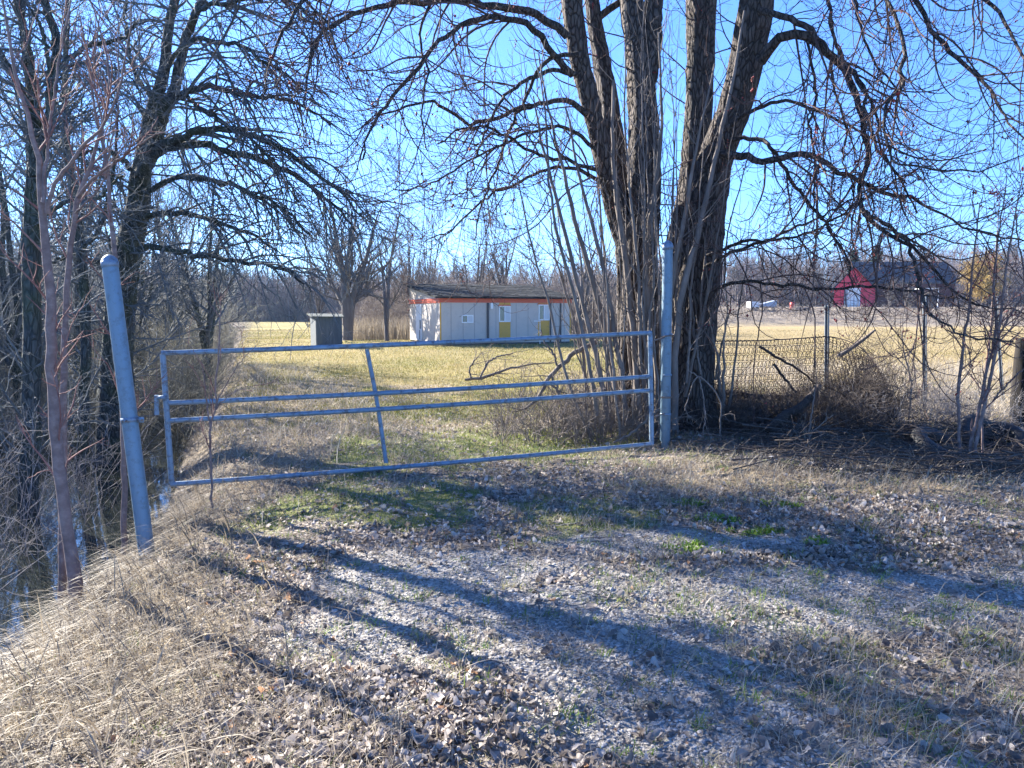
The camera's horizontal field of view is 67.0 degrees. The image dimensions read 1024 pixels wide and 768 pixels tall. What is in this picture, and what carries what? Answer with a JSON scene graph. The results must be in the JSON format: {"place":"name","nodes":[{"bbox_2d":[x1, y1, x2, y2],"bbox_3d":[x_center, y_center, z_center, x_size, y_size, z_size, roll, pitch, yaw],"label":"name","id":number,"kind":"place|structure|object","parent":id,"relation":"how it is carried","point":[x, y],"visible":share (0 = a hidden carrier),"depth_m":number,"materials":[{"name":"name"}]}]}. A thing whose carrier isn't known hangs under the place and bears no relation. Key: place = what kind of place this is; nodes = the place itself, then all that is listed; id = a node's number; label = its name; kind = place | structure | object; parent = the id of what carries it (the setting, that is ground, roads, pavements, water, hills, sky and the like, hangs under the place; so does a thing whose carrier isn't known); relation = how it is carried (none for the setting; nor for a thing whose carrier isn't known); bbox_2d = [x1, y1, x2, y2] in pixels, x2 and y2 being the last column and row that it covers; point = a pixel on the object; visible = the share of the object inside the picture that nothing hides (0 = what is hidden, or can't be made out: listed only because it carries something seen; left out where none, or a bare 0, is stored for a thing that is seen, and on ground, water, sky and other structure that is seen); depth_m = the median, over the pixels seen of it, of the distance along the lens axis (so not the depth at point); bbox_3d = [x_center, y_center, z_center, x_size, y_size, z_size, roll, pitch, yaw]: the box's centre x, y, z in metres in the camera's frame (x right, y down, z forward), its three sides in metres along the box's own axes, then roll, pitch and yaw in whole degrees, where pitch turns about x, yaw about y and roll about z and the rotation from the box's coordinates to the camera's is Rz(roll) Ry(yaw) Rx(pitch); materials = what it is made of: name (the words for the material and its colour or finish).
{"place":"outdoors","nodes":[
{"label":"outdoors","id":0,"kind":"place"},
{"bbox_2d":[0,338,232,670],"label":"water","id":1,"kind":"structure","parent":0,"point":[29,581],"depth_m":8.00,"materials":[{"name":"grey liquid"}]},
{"bbox_2d":[14,220,232,330],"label":"woods by track","id":2,"kind":"object","parent":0,"point":[140,273],"visible":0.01,"depth_m":72.48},
{"bbox_2d":[0,302,1023,767],"bbox_3d":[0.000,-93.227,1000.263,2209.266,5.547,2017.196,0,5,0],"label":"ground","id":3,"kind":"structure","parent":0,"point":[764,326],"depth_m":4.53,"materials":[{"name":"plant"}]},
{"bbox_2d":[0,0,111,434],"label":"tree","id":4,"kind":"object","parent":3,"relation":"on","point":[12,270],"visible":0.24,"depth_m":13.82,"materials":[{"name":"brown plant"}]},
{"bbox_2d":[0,0,134,618],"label":"sapling","id":5,"kind":"object","parent":3,"relation":"on","point":[71,555],"visible":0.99,"depth_m":4.79,"materials":[{"name":"brown plant"}]},
{"bbox_2d":[0,229,145,422],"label":"bank thicket","id":6,"kind":"object","parent":3,"relation":"on","point":[12,312],"visible":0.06,"depth_m":17.92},
{"bbox_2d":[0,166,169,375],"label":"woodland understory","id":7,"kind":"object","parent":3,"relation":"on","point":[95,281],"visible":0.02,"depth_m":24.29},
{"bbox_2d":[28,0,181,611],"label":"sapling","id":8,"kind":"object","parent":3,"relation":"on","point":[83,187],"visible":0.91,"depth_m":5.47,"materials":[{"name":"brown plant"}]},
{"bbox_2d":[44,0,172,563],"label":"sapling","id":9,"kind":"object","parent":3,"relation":"on","point":[124,496],"visible":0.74,"depth_m":6.25,"materials":[{"name":"brown plant"}]},
{"bbox_2d":[0,0,231,518],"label":"ivy tangled tree","id":10,"kind":"object","parent":3,"relation":"on","point":[32,350],"visible":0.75,"depth_m":8.04,"materials":[{"name":"brown plant"}]},
{"bbox_2d":[0,317,233,440],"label":"shrub","id":11,"kind":"object","parent":3,"relation":"on","point":[98,351],"visible":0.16,"depth_m":15.61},
{"bbox_2d":[0,0,236,410],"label":"tree","id":12,"kind":"object","parent":3,"relation":"on","point":[77,328],"visible":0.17,"depth_m":16.41,"materials":[{"name":"brown plant"}]},
{"bbox_2d":[0,380,240,638],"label":"bramble","id":13,"kind":"object","parent":3,"relation":"on","point":[29,496],"visible":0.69,"depth_m":7.93,"materials":[{"name":"plant"}]},
{"bbox_2d":[1,278,241,404],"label":"shrub","id":14,"kind":"object","parent":3,"relation":"on","point":[161,342],"visible":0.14,"depth_m":18.24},
{"bbox_2d":[100,254,154,559],"bbox_3d":[-2.833,0.287,5.721,0.420,2.477,0.143,3,6,30],"label":"gate post","id":15,"kind":"object","parent":3,"relation":"on","point":[130,419],"visible":0.97,"depth_m":5.68,"materials":[{"name":"metal"}]},
{"bbox_2d":[7,84,256,394],"bbox_3d":[-8.707,-3.199,19.081,6.297,8.460,5.193,-5,7,-40],"label":"bank tree","id":16,"kind":"object","parent":3,"relation":"on","point":[142,283],"visible":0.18,"depth_m":18.92,"materials":[{"name":"brown plant"}]},
{"bbox_2d":[0,298,280,458],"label":"track side brush","id":17,"kind":"object","parent":3,"relation":"on","point":[195,383],"visible":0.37,"depth_m":14.25,"materials":[{"name":"plant"}]},
{"bbox_2d":[59,303,242,385],"bbox_3d":[-10.299,-1.201,23.041,5.136,3.522,8.236,0,5,0],"label":"shrub","id":18,"kind":"object","parent":3,"relation":"on","point":[175,341],"visible":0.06,"depth_m":23.22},
{"bbox_2d":[91,277,249,363],"bbox_3d":[-12.053,-1.781,25.867,5.526,4.692,7.541,0,5,0],"label":"shrub","id":19,"kind":"object","parent":3,"relation":"on","point":[166,329],"visible":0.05,"depth_m":26.03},
{"bbox_2d":[94,116,259,349],"bbox_3d":[-11.498,-4.216,25.548,5.796,9.253,5.253,-4,6,-35],"label":"tree","id":20,"kind":"object","parent":3,"relation":"on","point":[177,310],"visible":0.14,"depth_m":25.60,"materials":[{"name":"brown plant"}]},
{"bbox_2d":[99,279,262,362],"bbox_3d":[-13.334,-2.303,31.623,6.620,4.870,8.720,2,6,18],"label":"shrub","id":21,"kind":"object","parent":3,"relation":"on","point":[193,329],"visible":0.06,"depth_m":31.39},
{"bbox_2d":[145,273,259,338],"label":"shrub","id":22,"kind":"object","parent":3,"relation":"on","point":[219,307],"visible":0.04,"depth_m":45.34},
{"bbox_2d":[147,272,258,340],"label":"shrub","id":23,"kind":"object","parent":3,"relation":"on","point":[225,315],"visible":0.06,"depth_m":56.37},
{"bbox_2d":[135,274,279,342],"bbox_3d":[-16.006,-2.910,37.551,7.106,5.156,10.208,1,5,15],"label":"shrub","id":24,"kind":"object","parent":3,"relation":"on","point":[218,323],"visible":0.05,"depth_m":39.41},
{"bbox_2d":[173,277,263,332],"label":"shrub","id":25,"kind":"object","parent":3,"relation":"on","point":[232,311],"visible":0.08,"depth_m":69.37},
{"bbox_2d":[146,112,294,395],"bbox_3d":[-7.538,-3.234,19.705,4.329,7.727,4.169,1,5,11],"label":"tree","id":26,"kind":"object","parent":3,"relation":"on","point":[199,318],"visible":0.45,"depth_m":19.69,"materials":[{"name":"brown plant"}]},
{"bbox_2d":[190,282,259,322],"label":"shrub","id":27,"kind":"object","parent":3,"relation":"on","point":[228,307],"visible":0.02,"depth_m":84.64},
{"bbox_2d":[0,0,456,466],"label":"arching tree","id":28,"kind":"object","parent":3,"relation":"on","point":[180,140],"visible":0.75,"depth_m":9.63,"materials":[{"name":"brown plant"}]},
{"bbox_2d":[184,281,286,510],"bbox_3d":[-2.353,0.149,6.532,0.869,2.044,0.376,2,6,20],"label":"sapling","id":29,"kind":"object","parent":3,"relation":"on","point":[209,432],"visible":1,"depth_m":6.61,"materials":[{"name":"brown plant"}]},
{"bbox_2d":[192,263,358,321],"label":"woods beyond clearing","id":30,"kind":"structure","parent":3,"relation":"on","point":[290,305],"depth_m":128.94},
{"bbox_2d":[286,208,362,313],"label":"bare tree","id":31,"kind":"object","parent":3,"relation":"on","point":[319,305],"visible":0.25,"depth_m":49.45,"materials":[{"name":"brown plant"}]},
{"bbox_2d":[307,313,343,344],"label":"outhouse shed","id":32,"kind":"structure","parent":3,"relation":"on","point":[317,337],"depth_m":35.15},
{"bbox_2d":[284,119,428,340],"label":"spreading tree","id":33,"kind":"object","parent":3,"relation":"on","point":[348,315],"visible":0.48,"depth_m":42.71,"materials":[{"name":"brown plant"}]},
{"bbox_2d":[332,137,431,340],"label":"forked tree","id":34,"kind":"object","parent":3,"relation":"on","point":[386,305],"visible":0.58,"depth_m":41.73,"materials":[{"name":"grey plant"}]},
{"bbox_2d":[378,210,436,323],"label":"slender tree","id":35,"kind":"object","parent":3,"relation":"on","point":[408,279],"visible":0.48,"depth_m":51.30,"materials":[{"name":"brown plant"}]},
{"bbox_2d":[198,251,661,321],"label":"woods","id":36,"kind":"object","parent":3,"relation":"on","point":[248,280],"visible":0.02,"depth_m":135.35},
{"bbox_2d":[404,188,463,283],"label":"slender tree","id":37,"kind":"object","parent":3,"relation":"on","point":[435,264],"visible":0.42,"depth_m":55.17,"materials":[{"name":"grey plant"}]},
{"bbox_2d":[428,194,503,284],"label":"roof tree","id":38,"kind":"object","parent":3,"relation":"on","point":[481,270],"visible":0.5,"depth_m":54.04,"materials":[{"name":"brown plant"}]},
{"bbox_2d":[304,258,657,327],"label":"woods behind house","id":39,"kind":"object","parent":3,"relation":"on","point":[527,276],"visible":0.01,"depth_m":82.10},
{"bbox_2d":[404,284,577,345],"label":"portable house","id":40,"kind":"structure","parent":3,"relation":"on","point":[450,318],"depth_m":38.39,"materials":[{"name":"metal"}]},
{"bbox_2d":[416,304,421,340],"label":"door","id":41,"kind":"structure","parent":40,"relation":"in","point":[418,308],"depth_m":40.23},
{"bbox_2d":[462,315,472,322],"bbox_3d":[-2.150,-3.145,37.375,0.599,0.384,0.030,-2,6,-22],"label":"window","id":42,"kind":"structure","parent":40,"relation":"in","point":[465,318],"depth_m":37.37,"materials":[{"name":"white glass"}]},
{"bbox_2d":[499,306,510,321],"bbox_3d":[-0.355,-3.453,38.073,0.608,0.782,0.030,-2,6,-22],"label":"window","id":43,"kind":"structure","parent":40,"relation":"in","point":[504,316],"depth_m":38.08,"materials":[{"name":"white glass"}]},
{"bbox_2d":[538,305,549,319],"bbox_3d":[1.612,-3.597,38.857,0.604,0.785,0.030,-2,6,-22],"label":"window","id":44,"kind":"structure","parent":40,"relation":"in","point":[543,310],"depth_m":38.85,"materials":[{"name":"white glass"}]},
{"bbox_2d":[458,207,530,284],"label":"roof tree","id":45,"kind":"object","parent":3,"relation":"on","point":[502,264],"visible":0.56,"depth_m":53.43,"materials":[{"name":"brown plant"}]},
{"bbox_2d":[335,259,658,333],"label":"brown thicket","id":46,"kind":"object","parent":3,"relation":"on","point":[375,311],"visible":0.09,"depth_m":50.98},
{"bbox_2d":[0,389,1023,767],"bbox_3d":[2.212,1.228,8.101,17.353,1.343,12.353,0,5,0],"label":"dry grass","id":47,"kind":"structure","parent":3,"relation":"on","point":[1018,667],"depth_m":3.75,"materials":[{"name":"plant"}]},
{"bbox_2d":[0,388,1023,767],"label":"leaf litter","id":48,"kind":"object","parent":3,"relation":"on","point":[436,700],"visible":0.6,"depth_m":3.90,"materials":[{"name":"plant"}]},
{"bbox_2d":[0,439,1023,767],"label":"loose twigs","id":49,"kind":"object","parent":3,"relation":"on","point":[600,617],"visible":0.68,"depth_m":3.97,"materials":[{"name":"wood"}]},
{"bbox_2d":[435,510,596,529],"bbox_3d":[0.040,1.038,5.753,1.256,0.247,0.265,0,5,0],"label":"fallen branch","id":50,"kind":"object","parent":3,"relation":"on","point":[451,521],"visible":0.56,"depth_m":5.80,"materials":[{"name":"wood"}]},
{"bbox_2d":[465,341,570,382],"bbox_3d":[0.075,-0.511,17.028,2.106,1.048,1.585,5,7,44],"label":"fallen branch","id":51,"kind":"object","parent":3,"relation":"on","point":[489,374],"visible":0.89,"depth_m":17.13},
{"bbox_2d":[513,231,569,291],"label":"bare tree","id":52,"kind":"object","parent":3,"relation":"on","point":[534,279],"visible":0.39,"depth_m":59.80,"materials":[{"name":"brown plant"}]},
{"bbox_2d":[138,0,1023,442],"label":"maple tree","id":53,"kind":"object","parent":3,"relation":"on","point":[626,168],"visible":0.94,"depth_m":8.92,"materials":[{"name":"brown plant"}]},
{"bbox_2d":[502,318,596,432],"bbox_3d":[0.489,-0.108,9.573,1.274,1.445,0.613,0,5,0],"label":"fallen branch","id":54,"kind":"object","parent":53,"relation":"hanging from","point":[570,355],"visible":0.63,"depth_m":9.51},
{"bbox_2d":[456,351,706,448],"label":"undergrowth","id":55,"kind":"object","parent":3,"relation":"on","point":[573,418],"visible":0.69,"depth_m":9.28,"materials":[{"name":"brown plant"}]},
{"bbox_2d":[546,191,616,339],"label":"bare tree","id":56,"kind":"object","parent":3,"relation":"on","point":[584,275],"visible":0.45,"depth_m":43.48,"materials":[{"name":"brown plant"}]},
{"bbox_2d":[613,408,659,442],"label":"fallen branch","id":57,"kind":"object","parent":3,"relation":"on","point":[636,429],"visible":0.79,"depth_m":8.87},
{"bbox_2d":[589,298,739,334],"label":"brown brush","id":58,"kind":"object","parent":3,"relation":"on","point":[717,318],"visible":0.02,"depth_m":54.40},
{"bbox_2d":[660,240,674,449],"bbox_3d":[1.721,-0.292,8.560,0.164,2.567,0.158,0,5,0],"label":"gate post","id":59,"kind":"object","parent":3,"relation":"on","point":[666,323],"visible":0.98,"depth_m":8.50,"materials":[{"name":"metal"}]},
{"bbox_2d":[154,331,664,486],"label":"farm gate","id":60,"kind":"structure","parent":59,"relation":"attached to","point":[168,420],"depth_m":7.64,"materials":[{"name":"metal"}]},
{"bbox_2d":[670,497,707,506],"bbox_3d":[1.439,0.970,6.330,0.354,0.064,0.278,0,5,0],"label":"weed patch","id":61,"kind":"object","parent":3,"relation":"on","point":[698,504],"visible":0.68,"depth_m":6.30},
{"bbox_2d":[657,539,733,558],"bbox_3d":[1.203,1.092,5.110,0.498,0.076,0.405,0,5,0],"label":"weed patch","id":62,"kind":"object","parent":3,"relation":"on","point":[695,544],"visible":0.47,"depth_m":5.19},
{"bbox_2d":[691,512,724,522],"bbox_3d":[1.487,1.008,5.841,0.314,0.066,0.264,0,5,0],"label":"weed patch","id":63,"kind":"object","parent":3,"relation":"on","point":[714,516],"visible":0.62,"depth_m":5.82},
{"bbox_2d":[684,336,734,445],"bbox_3d":[2.198,0.219,8.616,0.532,1.504,0.353,0,5,0],"label":"sapling","id":64,"kind":"object","parent":3,"relation":"on","point":[704,411],"visible":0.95,"depth_m":8.64,"materials":[{"name":"brown plant"}]},
{"bbox_2d":[721,513,743,524],"bbox_3d":[1.653,1.016,5.803,0.260,0.075,0.193,-2,6,-21],"label":"weed patch","id":65,"kind":"object","parent":3,"relation":"on","point":[734,520],"visible":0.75,"depth_m":5.77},
{"bbox_2d":[727,255,747,306],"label":"bare tree","id":66,"kind":"object","parent":3,"relation":"on","point":[736,276],"visible":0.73,"depth_m":148.32,"materials":[{"name":"grey plant"}]},
{"bbox_2d":[742,302,759,309],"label":"utility trailer","id":67,"kind":"object","parent":3,"relation":"on","point":[748,304],"visible":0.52,"depth_m":111.44,"materials":[{"name":"metal"}]},
{"bbox_2d":[725,522,791,536],"bbox_3d":[1.782,1.045,5.603,0.484,0.075,0.300,-2,6,-23],"label":"weed patch","id":68,"kind":"object","parent":3,"relation":"on","point":[766,531],"visible":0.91,"depth_m":5.54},
{"bbox_2d":[760,300,776,310],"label":"flat trailer","id":69,"kind":"object","parent":3,"relation":"on","point":[773,306],"visible":0.57,"depth_m":111.42,"materials":[{"name":"white metal"}]},
{"bbox_2d":[767,250,792,306],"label":"bare tree","id":70,"kind":"object","parent":3,"relation":"on","point":[776,279],"visible":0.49,"depth_m":148.72,"materials":[{"name":"grey plant"}]},
{"bbox_2d":[758,496,804,507],"bbox_3d":[2.169,0.962,6.338,0.385,0.065,0.367,0,5,0],"label":"weed patch","id":71,"kind":"object","parent":3,"relation":"on","point":[780,503],"visible":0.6,"depth_m":6.23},
{"bbox_2d":[763,384,821,434],"bbox_3d":[3.421,0.302,9.342,1.079,0.557,0.142,-4,6,-34],"label":"fallen log","id":72,"kind":"object","parent":3,"relation":"on","point":[789,411],"visible":0.66,"depth_m":9.24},
{"bbox_2d":[675,359,927,440],"bbox_3d":[3.529,0.347,9.996,3.261,1.338,2.831,0,5,0],"label":"dark tangle","id":73,"kind":"object","parent":3,"relation":"on","point":[739,411],"visible":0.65,"depth_m":9.53,"materials":[{"name":"plant"}]},
{"bbox_2d":[772,363,800,396],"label":"dead branch","id":74,"kind":"object","parent":73,"relation":"on","point":[780,373],"visible":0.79,"depth_m":10.09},
{"bbox_2d":[806,257,825,306],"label":"bare tree","id":75,"kind":"object","parent":3,"relation":"on","point":[816,285],"visible":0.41,"depth_m":150.96,"materials":[{"name":"grey plant"}]},
{"bbox_2d":[803,535,828,545],"bbox_3d":[2.085,1.076,5.310,0.178,0.068,0.247,5,7,44],"label":"weed patch","id":76,"kind":"object","parent":3,"relation":"on","point":[820,540],"visible":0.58,"depth_m":5.30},
{"bbox_2d":[802,384,834,444],"bbox_3d":[3.213,0.469,8.173,0.360,0.926,0.250,0,5,0],"label":"sapling","id":77,"kind":"object","parent":3,"relation":"on","point":[811,431],"visible":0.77,"depth_m":8.23,"materials":[{"name":"brown plant"}]},
{"bbox_2d":[824,305,828,389],"bbox_3d":[4.384,-0.234,10.767,0.110,1.722,0.052,0,5,0],"label":"fence post","id":78,"kind":"object","parent":3,"relation":"on","point":[826,325],"visible":0.41,"depth_m":10.73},
{"bbox_2d":[715,336,826,406],"bbox_3d":[3.476,-0.084,10.563,1.872,1.144,0.071,-1,5,-14],"label":"wire panel","id":79,"kind":"object","parent":78,"relation":"attached to","point":[789,339],"visible":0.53,"depth_m":10.58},
{"bbox_2d":[826,336,891,419],"bbox_3d":[4.626,-0.044,10.337,0.160,1.166,1.126,-3,6,-32],"label":"wire panel","id":80,"kind":"object","parent":78,"relation":"attached to","point":[872,362],"visible":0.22,"depth_m":10.40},
{"bbox_2d":[837,330,874,357],"bbox_3d":[4.598,-0.536,10.335,0.464,0.394,0.073,3,6,32],"label":"broken stick","id":81,"kind":"object","parent":80,"relation":"on","point":[860,340],"visible":0.75,"depth_m":10.32,"materials":[{"name":"wood"}]},
{"bbox_2d":[654,395,1023,487],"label":"brush pile","id":82,"kind":"object","parent":3,"relation":"on","point":[1000,461],"visible":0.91,"depth_m":7.97,"materials":[{"name":"wood"}]},
{"bbox_2d":[770,327,964,430],"bbox_3d":[4.551,0.061,10.171,2.063,1.651,2.263,-3,6,-29],"label":"vine tangle","id":83,"kind":"object","parent":3,"relation":"on","point":[866,384],"visible":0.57,"depth_m":9.90,"materials":[{"name":"plant"}]},
{"bbox_2d":[759,346,816,383],"bbox_3d":[3.665,-0.249,10.266,0.822,0.528,0.043,-1,5,-7],"label":"dead branch","id":84,"kind":"object","parent":83,"relation":"on","point":[778,358],"visible":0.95,"depth_m":10.25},
{"bbox_2d":[717,299,1023,323],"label":"roadside brush","id":85,"kind":"object","parent":3,"relation":"on","point":[830,313],"visible":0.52,"depth_m":93.94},
{"bbox_2d":[719,231,1023,306],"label":"woods behind barn","id":86,"kind":"object","parent":3,"relation":"on","point":[757,295],"visible":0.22,"depth_m":169.02,"materials":[{"name":"plant"}]},
{"bbox_2d":[884,277,899,308],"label":"bare tree","id":87,"kind":"object","parent":3,"relation":"on","point":[889,291],"visible":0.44,"depth_m":107.19,"materials":[{"name":"grey plant"}]},
{"bbox_2d":[831,262,958,306],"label":"red barn","id":88,"kind":"structure","parent":3,"relation":"on","point":[932,281],"depth_m":130.15,"materials":[{"name":"metal"}]},
{"bbox_2d":[844,288,860,306],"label":"door","id":89,"kind":"structure","parent":88,"relation":"in","point":[848,302],"depth_m":123.09,"materials":[{"name":"white wood"}]},
{"bbox_2d":[879,284,930,427],"bbox_3d":[4.901,-0.304,9.657,0.635,1.910,0.480,3,6,31],"label":"sapling","id":90,"kind":"object","parent":3,"relation":"on","point":[907,367],"visible":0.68,"depth_m":9.63,"materials":[{"name":"brown plant"}]},
{"bbox_2d":[893,279,916,315],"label":"bare tree","id":91,"kind":"object","parent":3,"relation":"on","point":[908,296],"visible":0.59,"depth_m":99.21,"materials":[{"name":"grey plant"}]},
{"bbox_2d":[801,365,1023,436],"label":"dry weeds","id":92,"kind":"object","parent":3,"relation":"on","point":[945,407],"visible":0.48,"depth_m":9.67,"materials":[{"name":"plant"}]},
{"bbox_2d":[922,297,926,407],"bbox_3d":[6.203,-0.389,11.606,0.154,1.838,0.052,0,5,0],"label":"fence post","id":93,"kind":"object","parent":3,"relation":"on","point":[925,332],"visible":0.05,"depth_m":11.59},
{"bbox_2d":[908,426,962,458],"bbox_3d":[4.962,0.744,9.008,0.661,0.457,0.643,0,5,0],"label":"old tyre","id":94,"kind":"object","parent":3,"relation":"on","point":[911,438],"visible":0.35,"depth_m":9.01,"materials":[{"name":"rubber"}]},
{"bbox_2d":[955,414,1001,445],"bbox_3d":[5.672,0.662,9.402,0.611,0.584,0.389,-2,6,-23],"label":"old tyre","id":95,"kind":"object","parent":3,"relation":"on","point":[966,423],"visible":0.3,"depth_m":9.35,"materials":[{"name":"rubber"}]},
{"bbox_2d":[936,177,1023,468],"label":"sapling","id":96,"kind":"object","parent":3,"relation":"on","point":[992,356],"visible":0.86,"depth_m":7.68,"materials":[{"name":"brown plant"}]},
{"bbox_2d":[957,245,1010,308],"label":"willow tree","id":97,"kind":"object","parent":3,"relation":"on","point":[980,293],"visible":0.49,"depth_m":110.47,"materials":[{"name":"yellow plant"}]},
{"bbox_2d":[952,152,1023,459],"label":"sapling","id":98,"kind":"object","parent":3,"relation":"on","point":[989,341],"visible":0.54,"depth_m":8.47,"materials":[{"name":"brown plant"}]},
{"bbox_2d":[974,422,1023,451],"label":"old tyre","id":99,"kind":"object","parent":3,"relation":"on","point":[1018,435],"visible":0.27,"depth_m":9.25,"materials":[{"name":"rubber"}]},
{"bbox_2d":[995,296,1004,403],"bbox_3d":[7.705,-0.457,12.202,0.290,1.842,0.052,0,5,0],"label":"fence post","id":100,"kind":"object","parent":3,"relation":"on","point":[1000,362],"visible":0.41,"depth_m":12.22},
{"bbox_2d":[990,232,1023,306],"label":"bare tree","id":101,"kind":"object","parent":3,"relation":"on","point":[1009,275],"visible":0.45,"depth_m":148.50,"materials":[{"name":"grey plant"}]},
{"bbox_2d":[1009,338,1023,426],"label":"wooden post","id":102,"kind":"object","parent":3,"relation":"on","point":[1018,364],"visible":0.56,"depth_m":9.88,"materials":[{"name":"brown wood"}]},
{"bbox_2d":[0,314,1023,767],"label":"tall dead grass","id":103,"kind":"structure","parent":0,"point":[126,568],"depth_m":4.39,"materials":[{"name":"plant"}]},
{"bbox_2d":[0,0,1023,294],"label":"sky","id":104,"kind":"structure","parent":0,"point":[502,44],"materials":[{"name":"blue"}]},
{"bbox_2d":[6,383,1023,767],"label":"green grass","id":105,"kind":"structure","parent":0,"point":[480,439],"depth_m":5.84,"materials":[{"name":"plant"}]},
{"bbox_2d":[39,457,1023,767],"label":"gravel","id":106,"kind":"structure","parent":0,"point":[661,717],"depth_m":3.88,"materials":[{"name":"gravel"}]},
{"bbox_2d":[213,329,1023,458],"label":"field grass","id":107,"kind":"structure","parent":0,"point":[304,356],"depth_m":23.78,"materials":[{"name":"plant"}]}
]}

